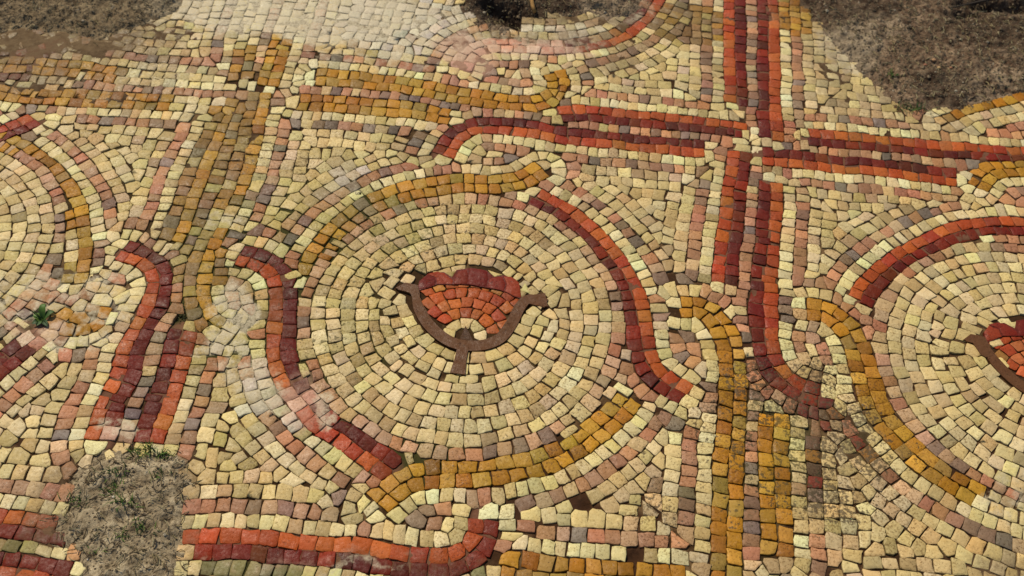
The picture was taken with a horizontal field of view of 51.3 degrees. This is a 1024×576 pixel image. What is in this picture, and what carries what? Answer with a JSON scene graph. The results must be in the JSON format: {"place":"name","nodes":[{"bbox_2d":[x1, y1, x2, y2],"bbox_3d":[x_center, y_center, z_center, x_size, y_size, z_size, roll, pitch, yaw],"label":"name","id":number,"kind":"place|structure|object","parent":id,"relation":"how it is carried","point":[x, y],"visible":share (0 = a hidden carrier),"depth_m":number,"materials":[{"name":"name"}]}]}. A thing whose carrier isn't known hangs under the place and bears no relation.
{"place":"outdoors","nodes":[
{"label":"outdoors","id":0,"kind":"place"},
{"label":"ground","id":1,"kind":"structure","parent":0,"visible":0},
{"bbox_2d":[0,0,1023,575],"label":"stone mosaic","id":2,"kind":"object","parent":1,"relation":"on","point":[604,294],"visible":0.98,"depth_m":0.99},
{"bbox_2d":[27,304,53,325],"bbox_3d":[-0.423,0.027,0.959,0.020,0.012,0.027,3,52,0],"label":"weed","id":3,"kind":"object","parent":2,"relation":"on","point":[41,316],"visible":1,"depth_m":0.96,"materials":[{"name":"green plant"}]},
{"bbox_2d":[0,0,182,40],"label":"earth","id":4,"kind":"structure","parent":2,"relation":"on","point":[156,4],"depth_m":1.22,"materials":[{"name":"brown soil"}]},
{"bbox_2d":[0,0,174,42],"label":"dry straw","id":5,"kind":"object","parent":4,"relation":"on","point":[82,13],"visible":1,"depth_m":1.22,"materials":[{"name":"beige plant"}]},
{"bbox_2d":[55,446,193,575],"bbox_3d":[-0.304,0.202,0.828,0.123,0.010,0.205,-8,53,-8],"label":"earth","id":6,"kind":"structure","parent":2,"relation":"on","point":[111,520],"depth_m":0.84,"materials":[{"name":"grey soil"}]},
{"bbox_2d":[57,490,90,506],"bbox_3d":[-0.351,0.167,0.853,0.028,0.006,0.016,22,54,14],"label":"grass tuft","id":7,"kind":"object","parent":6,"relation":"on","point":[79,498],"visible":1,"depth_m":0.85,"materials":[{"name":"green plant"}]},
{"bbox_2d":[91,462,129,478],"bbox_3d":[-0.325,0.147,0.865,0.034,0.007,0.017,3,52,0],"label":"grass tuft","id":8,"kind":"object","parent":6,"relation":"on","point":[114,470],"visible":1,"depth_m":0.86,"materials":[{"name":"green plant"}]},
{"bbox_2d":[98,476,123,495],"bbox_3d":[-0.326,0.160,0.860,0.028,0.008,0.018,3,52,0],"label":"grass tuft","id":9,"kind":"object","parent":6,"relation":"on","point":[114,485],"visible":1,"depth_m":0.86,"materials":[{"name":"green plant"}]},
{"bbox_2d":[40,441,201,575],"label":"dry straw","id":10,"kind":"object","parent":6,"relation":"on","point":[144,530],"visible":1,"depth_m":0.84,"materials":[{"name":"beige plant"}]},
{"bbox_2d":[102,492,139,510],"bbox_3d":[-0.306,0.171,0.847,0.035,0.009,0.020,3,52,0],"label":"grass tuft","id":11,"kind":"object","parent":6,"relation":"on","point":[122,500],"visible":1,"depth_m":0.85,"materials":[{"name":"green plant"}]},
{"bbox_2d":[112,530,138,541],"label":"grass tuft","id":12,"kind":"object","parent":6,"relation":"on","point":[122,532],"visible":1,"depth_m":0.83,"materials":[{"name":"green plant"}]},
{"bbox_2d":[125,516,144,533],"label":"grass tuft","id":13,"kind":"object","parent":6,"relation":"on","point":[140,524],"visible":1,"depth_m":0.84,"materials":[{"name":"green plant"}]},
{"bbox_2d":[126,438,167,463],"bbox_3d":[-0.300,0.136,0.878,0.035,0.009,0.027,-26,58,-21],"label":"grass tuft","id":14,"kind":"object","parent":6,"relation":"on","point":[148,447],"visible":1,"depth_m":0.88,"materials":[{"name":"green plant"}]},
{"bbox_2d":[148,469,169,478],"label":"grass tuft","id":15,"kind":"object","parent":6,"relation":"on","point":[157,473],"visible":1,"depth_m":0.86,"materials":[{"name":"green plant"}]},
{"bbox_2d":[158,448,174,459],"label":"grass tuft","id":16,"kind":"object","parent":6,"relation":"on","point":[164,454],"visible":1,"depth_m":0.88,"materials":[{"name":"green plant"}]},
{"bbox_2d":[175,107,889,501],"bbox_3d":[-0.012,0.075,0.942,0.408,0.001,0.588,-30,59,-23],"label":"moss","id":17,"kind":"object","parent":2,"relation":"on","point":[319,209],"visible":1,"depth_m":0.97,"materials":[{"name":"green plant"}]},
{"bbox_2d":[455,0,652,36],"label":"earth","id":18,"kind":"structure","parent":2,"relation":"on","point":[496,13],"depth_m":1.26,"materials":[{"name":"soil"}]},
{"bbox_2d":[530,0,536,12],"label":"twig","id":19,"kind":"object","parent":18,"relation":"on","point":[533,8],"visible":1,"depth_m":1.25,"materials":[{"name":"wood"}]},
{"bbox_2d":[451,0,648,34],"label":"dry straw","id":20,"kind":"object","parent":18,"relation":"on","point":[545,12],"visible":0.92,"depth_m":1.26,"materials":[{"name":"beige plant"}]},
{"bbox_2d":[799,0,1023,112],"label":"earth","id":21,"kind":"structure","parent":2,"relation":"on","point":[949,100],"depth_m":1.23,"materials":[{"name":"soil"}]},
{"bbox_2d":[796,0,1023,111],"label":"dry straw","id":22,"kind":"object","parent":21,"relation":"on","point":[978,42],"visible":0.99,"depth_m":1.24,"materials":[{"name":"beige plant"}]},
{"bbox_2d":[895,100,936,114],"bbox_3d":[0.444,-0.197,1.168,0.050,0.011,0.026,3,52,0],"label":"grass tuft","id":23,"kind":"object","parent":21,"relation":"on","point":[908,108],"visible":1,"depth_m":1.17,"materials":[{"name":"green plant"}]},
{"bbox_2d":[950,0,990,8],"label":"root","id":24,"kind":"object","parent":21,"relation":"on","point":[980,1],"visible":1,"depth_m":1.28,"materials":[{"name":"wood"}]}
]}

